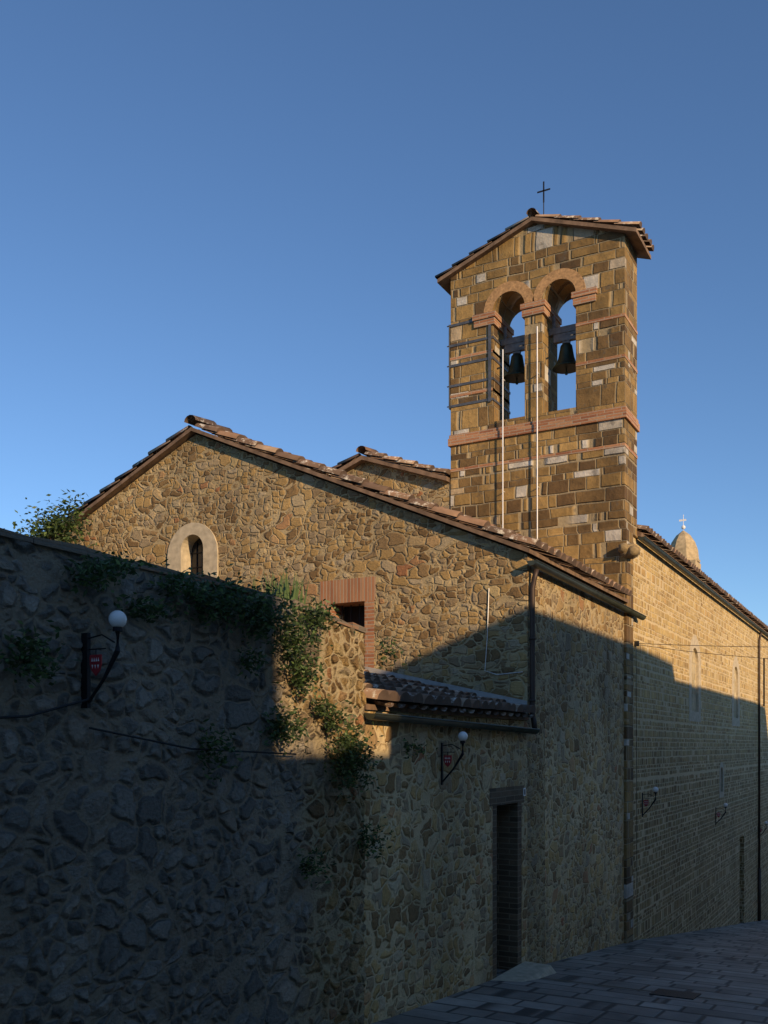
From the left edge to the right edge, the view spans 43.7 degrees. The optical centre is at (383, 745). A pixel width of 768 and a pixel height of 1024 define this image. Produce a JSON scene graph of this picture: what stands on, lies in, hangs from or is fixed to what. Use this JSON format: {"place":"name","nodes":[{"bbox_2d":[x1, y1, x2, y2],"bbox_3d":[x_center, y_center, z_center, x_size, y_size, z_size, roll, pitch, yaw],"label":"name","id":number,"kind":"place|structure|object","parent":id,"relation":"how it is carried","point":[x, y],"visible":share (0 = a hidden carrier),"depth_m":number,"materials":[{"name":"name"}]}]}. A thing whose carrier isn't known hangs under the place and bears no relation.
{"place":"outdoors","nodes":[
{"label":"outdoors","id":0,"kind":"place"},
{"bbox_2d":[0,536,366,1023],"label":"boundary wall","id":1,"kind":"structure","parent":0,"point":[145,882],"depth_m":5.54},
{"bbox_2d":[0,528,365,632],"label":"wall coping","id":2,"kind":"object","parent":1,"relation":"on","point":[63,546],"visible":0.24,"depth_m":5.09,"materials":[{"name":"stone"}]},
{"bbox_2d":[329,788,349,795],"bbox_3d":[-0.347,0.341,7.163,0.090,0.050,0.260,0,0,29],"label":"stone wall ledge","id":3,"kind":"object","parent":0,"point":[335,791],"visible":0.79,"depth_m":7.11,"materials":[{"name":"grey stone"}]},
{"bbox_2d":[356,446,378,456],"bbox_3d":[0.568,-5.185,18.346,0.270,0.139,4.001,0,0,29],"label":"ridge tile","id":4,"kind":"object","parent":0,"point":[362,449],"depth_m":16.77,"materials":[{"name":"brown ceramic"}]},
{"bbox_2d":[0,0,767,625],"label":"sky","id":5,"kind":"structure","parent":0,"point":[241,216],"materials":[{"name":"blue"}]},
{"bbox_2d":[347,462,450,508],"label":"gable wall","id":6,"kind":"structure","parent":0,"point":[428,489],"depth_m":16.33,"materials":[{"name":"beige stone"}]},
{"bbox_2d":[362,455,450,482],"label":"tiled roof","id":7,"kind":"structure","parent":6,"relation":"on","point":[408,469],"depth_m":16.20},
{"bbox_2d":[364,452,450,477],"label":"roof tiles","id":8,"kind":"object","parent":7,"relation":"on","point":[410,463],"visible":0.7,"depth_m":16.23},
{"bbox_2d":[364,711,526,1023],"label":"lean to wall","id":9,"kind":"structure","parent":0,"point":[428,905],"depth_m":8.67,"materials":[{"name":"beige stone"}]},
{"bbox_2d":[364,702,528,719],"bbox_3d":[-0.843,-0.719,10.060,3.630,0.862,3.700,0,0,29],"label":"lean to roof slab","id":10,"kind":"object","parent":9,"relation":"on","point":[369,706],"visible":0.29,"depth_m":8.67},
{"bbox_2d":[366,698,532,717],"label":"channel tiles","id":11,"kind":"object","parent":10,"relation":"on","point":[403,704],"visible":0.77,"depth_m":8.73,"materials":[{"name":"brown ceramic"}]},
{"bbox_2d":[364,669,535,712],"bbox_3d":[-0.768,-0.796,10.014,3.697,0.864,3.698,0,0,29],"label":"lean to roof tiles","id":12,"kind":"object","parent":10,"relation":"on","point":[385,687],"visible":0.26,"depth_m":9.24,"materials":[{"name":"brown tile"}]},
{"bbox_2d":[364,712,539,733],"bbox_3d":[0.801,-0.199,9.157,0.114,0.128,3.780,0,0,29],"label":"lean-to gutter","id":13,"kind":"object","parent":12,"relation":"attached to","point":[416,720],"visible":1,"depth_m":8.61,"materials":[{"name":"orange metal"}]},
{"bbox_2d":[441,741,464,784],"bbox_3d":[0.635,0.152,8.795,0.239,0.414,0.049,0,0,29],"label":"lamp bracket","id":14,"kind":"object","parent":9,"relation":"attached to","point":[456,763],"visible":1,"depth_m":8.81,"materials":[{"name":"black metal"}]},
{"bbox_2d":[444,755,451,766],"bbox_3d":[0.587,0.139,8.821,0.079,0.108,0.008,0,0,29],"label":"shield sign","id":15,"kind":"object","parent":14,"relation":"attached to","point":[448,760],"visible":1,"depth_m":8.82,"materials":[{"name":"red"}]},
{"bbox_2d":[458,731,467,740],"bbox_3d":[0.720,-0.087,8.748,0.092,0.092,0.092,0,0,29],"label":"lamp globe","id":16,"kind":"object","parent":14,"relation":"attached to","point":[462,735],"visible":1,"depth_m":8.72,"materials":[{"name":"white glass"}]},
{"bbox_2d":[490,785,523,805],"bbox_3d":[1.200,0.532,10.381,0.302,0.184,1.010,0,0,29],"label":"door lintel","id":17,"kind":"structure","parent":9,"relation":"attached to","point":[505,795],"depth_m":10.28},
{"bbox_2d":[493,802,521,978],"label":"door jambs","id":18,"kind":"structure","parent":9,"relation":"in","point":[507,889],"depth_m":10.63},
{"bbox_2d":[451,223,636,536],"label":"bell tower","id":19,"kind":"structure","parent":0,"point":[591,490],"depth_m":15.15,"materials":[{"name":"brown stone"}]},
{"bbox_2d":[437,217,533,295],"bbox_3d":[1.838,-8.038,15.953,1.650,0.663,0.950,0,0,29],"label":"roof eave","id":20,"kind":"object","parent":19,"relation":"on","point":[444,281],"depth_m":15.60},
{"bbox_2d":[435,216,529,278],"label":"tower roof tiles","id":21,"kind":"object","parent":20,"relation":"on","point":[489,241],"visible":0.17,"depth_m":15.59,"materials":[{"name":"brown ceramic"}]},
{"bbox_2d":[502,326,538,538],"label":"vertical pipes","id":22,"kind":"object","parent":19,"relation":"attached to","point":[503,380],"visible":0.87,"depth_m":15.38,"materials":[{"name":"grey metal"}]},
{"bbox_2d":[472,286,596,337],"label":"arch imposts","id":23,"kind":"object","parent":19,"relation":"attached to","point":[536,307],"visible":0.51,"depth_m":15.28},
{"bbox_2d":[484,268,585,312],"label":"brick arches","id":24,"kind":"structure","parent":19,"relation":"attached to","point":[574,277],"depth_m":15.20,"materials":[{"name":"orange brick"}]},
{"bbox_2d":[500,316,575,354],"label":"bell beam","id":25,"kind":"structure","parent":19,"relation":"attached to","point":[560,335],"depth_m":15.44,"materials":[{"name":"grey wood"}]},
{"bbox_2d":[448,313,639,471],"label":"brick bands","id":26,"kind":"object","parent":19,"relation":"attached to","point":[607,414],"visible":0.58,"depth_m":15.08,"materials":[{"name":"orange brick"}]},
{"bbox_2d":[371,919,767,1023],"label":"street paving","id":27,"kind":"structure","parent":0,"point":[729,962],"depth_m":9.66,"materials":[{"name":"grey stone"}]},
{"bbox_2d":[492,961,555,981],"bbox_3d":[1.515,2.493,10.208,0.420,0.146,1.050,0,0,29],"label":"doorstep","id":28,"kind":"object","parent":27,"relation":"on","point":[524,971],"depth_m":10.28,"materials":[{"name":"grey stone"}]},
{"bbox_2d":[649,988,700,999],"bbox_3d":[2.885,2.466,9.483,0.420,0.066,0.400,0,0,29],"label":"drain cover","id":29,"kind":"object","parent":27,"relation":"on","point":[675,994],"visible":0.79,"depth_m":9.45,"materials":[{"name":"metal"}]},
{"bbox_2d":[497,972,767,1005],"bbox_3d":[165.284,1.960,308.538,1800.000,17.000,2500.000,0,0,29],"label":"curb","id":30,"kind":"structure","parent":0,"point":[647,990],"depth_m":9.69,"materials":[{"name":"grey stone"}]},
{"bbox_2d":[3,489,96,548],"bbox_3d":[-5.996,-1.172,13.147,3.790,5.269,4.526,0,0,29],"label":"bush","id":31,"kind":"object","parent":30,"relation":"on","point":[54,524],"depth_m":13.30,"materials":[{"name":"green plant"}]},
{"bbox_2d":[63,434,544,963],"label":"gable wall","id":32,"kind":"structure","parent":30,"relation":"on","point":[443,592],"depth_m":11.75,"materials":[{"name":"brown stone"}]},
{"bbox_2d":[167,523,217,577],"bbox_3d":[-2.581,-2.400,13.261,0.880,1.340,0.245,0,0,29],"label":"window surround","id":33,"kind":"object","parent":32,"relation":"attached to","point":[186,537],"visible":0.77,"depth_m":13.21,"materials":[{"name":"beige stone"}]},
{"bbox_2d":[191,538,201,574],"bbox_3d":[-2.524,-2.390,13.364,0.420,1.300,0.030,0,0,29],"label":"gable window glass","id":34,"kind":"object","parent":33,"relation":"in","point":[193,556],"depth_m":13.39,"materials":[{"name":"black glass"}]},
{"bbox_2d":[191,543,202,574],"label":"window bars","id":35,"kind":"object","parent":34,"relation":"attached to","point":[197,553],"visible":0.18,"depth_m":13.38,"materials":[{"name":"black metal"}]},
{"bbox_2d":[321,600,373,667],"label":"window jambs","id":36,"kind":"structure","parent":32,"relation":"attached to","point":[369,633],"depth_m":11.83,"materials":[{"name":"brick"}]},
{"bbox_2d":[320,576,375,606],"bbox_3d":[-0.388,-1.943,12.113,0.810,0.294,0.304,0,0,29],"label":"window lintel","id":37,"kind":"structure","parent":32,"relation":"attached to","point":[350,592],"depth_m":11.98,"materials":[{"name":"brick"}]},
{"bbox_2d":[342,604,359,624],"bbox_3d":[-0.362,-1.370,12.159,0.403,0.860,0.013,0,0,29],"label":"grille window","id":38,"kind":"structure","parent":32,"relation":"attached to","point":[351,613],"depth_m":12.19,"materials":[{"name":"black metal"}]},
{"bbox_2d":[344,605,364,665],"bbox_3d":[-0.283,-1.370,12.303,0.510,0.860,0.030,0,0,29],"label":"dark window","id":39,"kind":"structure","parent":32,"relation":"attached to","point":[355,614],"depth_m":12.32,"materials":[{"name":"black"}]},
{"bbox_2d":[365,666,526,712],"bbox_3d":[0.030,-0.830,11.679,3.600,0.980,0.057,0,0,29],"label":"lean to flashing","id":40,"kind":"object","parent":32,"relation":"attached to","point":[463,689],"visible":0.21,"depth_m":11.28,"materials":[{"name":"grey metal"}]},
{"bbox_2d":[485,588,522,674],"bbox_3d":[1.368,-1.318,10.965,0.468,1.005,0.009,0,0,29],"label":"gable cable","id":41,"kind":"object","parent":32,"relation":"attached to","point":[487,638],"visible":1,"depth_m":11.05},
{"bbox_2d":[529,569,538,728],"bbox_3d":[1.692,-1.092,10.828,0.119,1.831,0.108,0,0,29],"label":"downpipe","id":42,"kind":"object","parent":32,"relation":"attached to","point":[532,639],"visible":0.93,"depth_m":10.82,"materials":[{"name":"metal"}]},
{"bbox_2d":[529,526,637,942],"bbox_3d":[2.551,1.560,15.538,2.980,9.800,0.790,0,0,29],"label":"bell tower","id":43,"kind":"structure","parent":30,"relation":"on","point":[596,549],"depth_m":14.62,"materials":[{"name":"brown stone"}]},
{"bbox_2d":[447,320,510,413],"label":"iron tie bars","id":44,"kind":"object","parent":43,"relation":"attached to","point":[489,378],"visible":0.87,"depth_m":15.75,"materials":[{"name":"grey metal"}]},
{"bbox_2d":[504,343,575,384],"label":"bells","id":45,"kind":"object","parent":43,"relation":"hanging from","point":[565,365],"visible":0.91,"depth_m":15.51,"materials":[{"name":"brown metal"}]},
{"bbox_2d":[531,217,650,259],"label":"tower roof","id":46,"kind":"structure","parent":43,"relation":"on","point":[635,239],"depth_m":14.77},
{"bbox_2d":[526,208,539,216],"bbox_3d":[2.552,-8.487,15.550,0.200,0.113,0.973,0,0,29],"label":"ridge tile","id":47,"kind":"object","parent":46,"relation":"on","point":[531,212],"depth_m":15.25,"materials":[{"name":"brown ceramic"}]},
{"bbox_2d":[537,181,549,213],"bbox_3d":[2.609,-8.820,15.643,0.220,0.800,0.016,0,0,29],"label":"cross","id":48,"kind":"object","parent":47,"relation":"on","point":[543,190],"visible":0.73,"depth_m":15.64,"materials":[{"name":"black metal"}]},
{"bbox_2d":[535,214,653,250],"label":"tower roof tiles","id":49,"kind":"object","parent":46,"relation":"on","point":[641,231],"visible":0.27,"depth_m":14.77,"materials":[{"name":"brown ceramic"}]},
{"bbox_2d":[618,543,639,558],"bbox_3d":[3.706,-2.945,14.491,0.313,0.250,0.385,0,0,17],"label":"carved head","id":50,"kind":"object","parent":43,"relation":"attached to","point":[628,551],"visible":1,"depth_m":14.36},
{"bbox_2d":[545,563,623,963],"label":"street wall","id":51,"kind":"structure","parent":30,"relation":"on","point":[584,772],"depth_m":12.66,"materials":[{"name":"stone"}]},
{"bbox_2d":[526,559,646,619],"bbox_3d":[2.865,-2.031,12.900,0.124,0.093,5.070,0,0,29],"label":"gutter","id":52,"kind":"object","parent":51,"relation":"attached to","point":[551,571],"visible":1,"depth_m":12.24,"materials":[{"name":"orange metal"}]},
{"bbox_2d":[671,531,700,568],"bbox_3d":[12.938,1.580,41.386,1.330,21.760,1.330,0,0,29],"label":"dome","id":53,"kind":"structure","parent":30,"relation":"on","point":[683,543],"depth_m":40.91,"materials":[{"name":"stone"}]},
{"bbox_2d":[679,515,685,530],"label":"cross","id":54,"kind":"object","parent":53,"relation":"on","point":[683,526],"visible":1,"depth_m":41.38,"materials":[{"name":"white metal"}]},
{"bbox_3d":[-5.368,2.230,-1.305,0.550,6.460,20.540,0,0,29],"label":"boundary wall","id":55,"kind":"object","parent":30,"relation":"on","visible":0},
{"bbox_2d":[81,626,122,707],"bbox_3d":[-1.461,-0.404,4.924,0.294,0.414,0.049,0,0,29],"label":"lamp bracket","id":56,"kind":"object","parent":55,"relation":"attached to","point":[86,649],"visible":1,"depth_m":4.95,"materials":[{"name":"black metal"}]},
{"bbox_2d":[90,654,101,675],"bbox_3d":[-1.485,-0.417,4.938,0.079,0.108,0.008,0,0,29],"label":"shield sign","id":57,"kind":"object","parent":56,"relation":"attached to","point":[96,670],"visible":1,"depth_m":4.93,"materials":[{"name":"red metal"}]},
{"bbox_2d":[108,610,126,626],"bbox_3d":[-1.353,-0.643,4.865,0.092,0.092,0.092,0,0,29],"label":"lamp globe","id":58,"kind":"object","parent":56,"relation":"on","point":[118,618],"visible":1,"depth_m":4.83,"materials":[{"name":"white glass"}]},
{"bbox_2d":[0,545,437,888],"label":"wall ivy","id":59,"kind":"object","parent":55,"relation":"attached to","point":[351,750],"depth_m":6.16,"materials":[{"name":"green plant"}]},
{"bbox_2d":[0,641,767,815],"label":"cables","id":60,"kind":"object","parent":55,"relation":"attached to","point":[636,643],"visible":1,"depth_m":5.78,"materials":[{"name":"black plastic"}]},
{"bbox_3d":[2.084,5.560,29.945,0.600,17.800,25.510,0,0,29],"label":"nave","id":61,"kind":"object","parent":30,"relation":"on","visible":0},
{"bbox_2d":[69,427,213,530],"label":"roof slab","id":62,"kind":"structure","parent":61,"relation":"attached to","point":[151,462],"depth_m":13.58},
{"bbox_2d":[62,425,198,523],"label":"roof tiles","id":63,"kind":"object","parent":62,"relation":"on","point":[135,466],"visible":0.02,"depth_m":13.65,"materials":[{"name":"brown tile"}]},
{"bbox_2d":[184,415,246,437],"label":"roof ridge","id":64,"kind":"structure","parent":62,"relation":"on","point":[193,420],"depth_m":13.25,"materials":[{"name":"tile"}]},
{"bbox_2d":[339,455,365,471],"bbox_3d":[3.708,-4.138,29.069,4.830,1.814,25.780,0,0,29],"label":"roof eave","id":65,"kind":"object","parent":61,"relation":"attached to","point":[353,464],"depth_m":16.74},
{"bbox_2d":[332,453,360,468],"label":"roof tiles","id":66,"kind":"object","parent":65,"relation":"on","point":[340,464],"visible":0.02,"depth_m":16.82,"materials":[{"name":"brown tile"}]},
{"bbox_2d":[191,427,628,602],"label":"roof slab","id":67,"kind":"structure","parent":61,"relation":"attached to","point":[481,534],"depth_m":11.88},
{"bbox_2d":[195,423,631,595],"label":"roof tiles","id":68,"kind":"object","parent":67,"relation":"on","point":[539,546],"visible":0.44,"depth_m":11.91,"materials":[{"name":"brown tile"}]},
{"bbox_2d":[642,792,656,816],"bbox_3d":[4.272,0.938,15.410,0.239,0.414,0.049,0,0,29],"label":"lamp bracket","id":69,"kind":"object","parent":61,"relation":"attached to","point":[651,804],"visible":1,"depth_m":15.42,"materials":[{"name":"black metal"}]},
{"bbox_2d":[689,635,700,721],"bbox_3d":[6.172,-1.360,19.316,0.206,1.740,1.200,0,0,29],"label":"window","id":70,"kind":"structure","parent":61,"relation":"attached to","point":[694,716],"depth_m":19.47,"materials":[{"name":"beige stone"}]},
{"bbox_2d":[637,524,767,632],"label":"roof tiles","id":71,"kind":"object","parent":61,"relation":"attached to","point":[640,534],"depth_m":18.58,"materials":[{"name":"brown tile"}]},
{"bbox_2d":[638,536,767,637],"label":"roof eave","id":72,"kind":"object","parent":71,"relation":"attached to","point":[648,542],"depth_m":18.62,"materials":[{"name":"orange metal"}]},
{"bbox_2d":[715,807,726,824],"bbox_3d":[7.477,1.545,21.240,0.239,0.414,0.049,0,0,29],"label":"lamp bracket","id":73,"kind":"object","parent":61,"relation":"attached to","point":[718,812],"visible":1,"depth_m":21.27,"materials":[{"name":"black metal"}]},
{"bbox_2d":[719,762,723,797],"bbox_3d":[7.665,0.770,22.032,0.206,0.820,0.600,0,0,29],"label":"window","id":74,"kind":"structure","parent":61,"relation":"attached to","point":[721,782],"depth_m":22.06,"materials":[{"name":"grey glass"}]},
{"bbox_2d":[732,656,739,726],"bbox_3d":[8.653,-1.360,23.829,0.206,1.740,1.200,0,0,29],"label":"window","id":75,"kind":"structure","parent":61,"relation":"attached to","point":[736,720],"depth_m":24.00,"materials":[{"name":"beige stone"}]},
{"bbox_2d":[758,632,761,920],"bbox_3d":[10.648,0.918,27.122,0.088,8.291,0.112,0,0,-39],"label":"downspout","id":76,"kind":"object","parent":61,"relation":"attached to","point":[759,880],"depth_m":27.11,"materials":[{"name":"metal"}]},
{"bbox_2d":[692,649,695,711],"bbox_3d":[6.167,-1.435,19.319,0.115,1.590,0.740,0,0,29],"label":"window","id":77,"kind":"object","parent":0,"point":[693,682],"visible":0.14,"depth_m":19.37,"materials":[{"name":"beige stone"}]},
{"bbox_2d":[633,537,767,940],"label":"wall","id":78,"kind":"structure","parent":0,"point":[695,867],"depth_m":19.05,"materials":[{"name":"beige stone"}]},
{"bbox_2d":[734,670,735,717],"bbox_3d":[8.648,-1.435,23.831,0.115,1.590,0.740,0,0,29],"label":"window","id":79,"kind":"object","parent":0,"point":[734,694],"depth_m":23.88,"materials":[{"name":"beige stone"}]}
]}

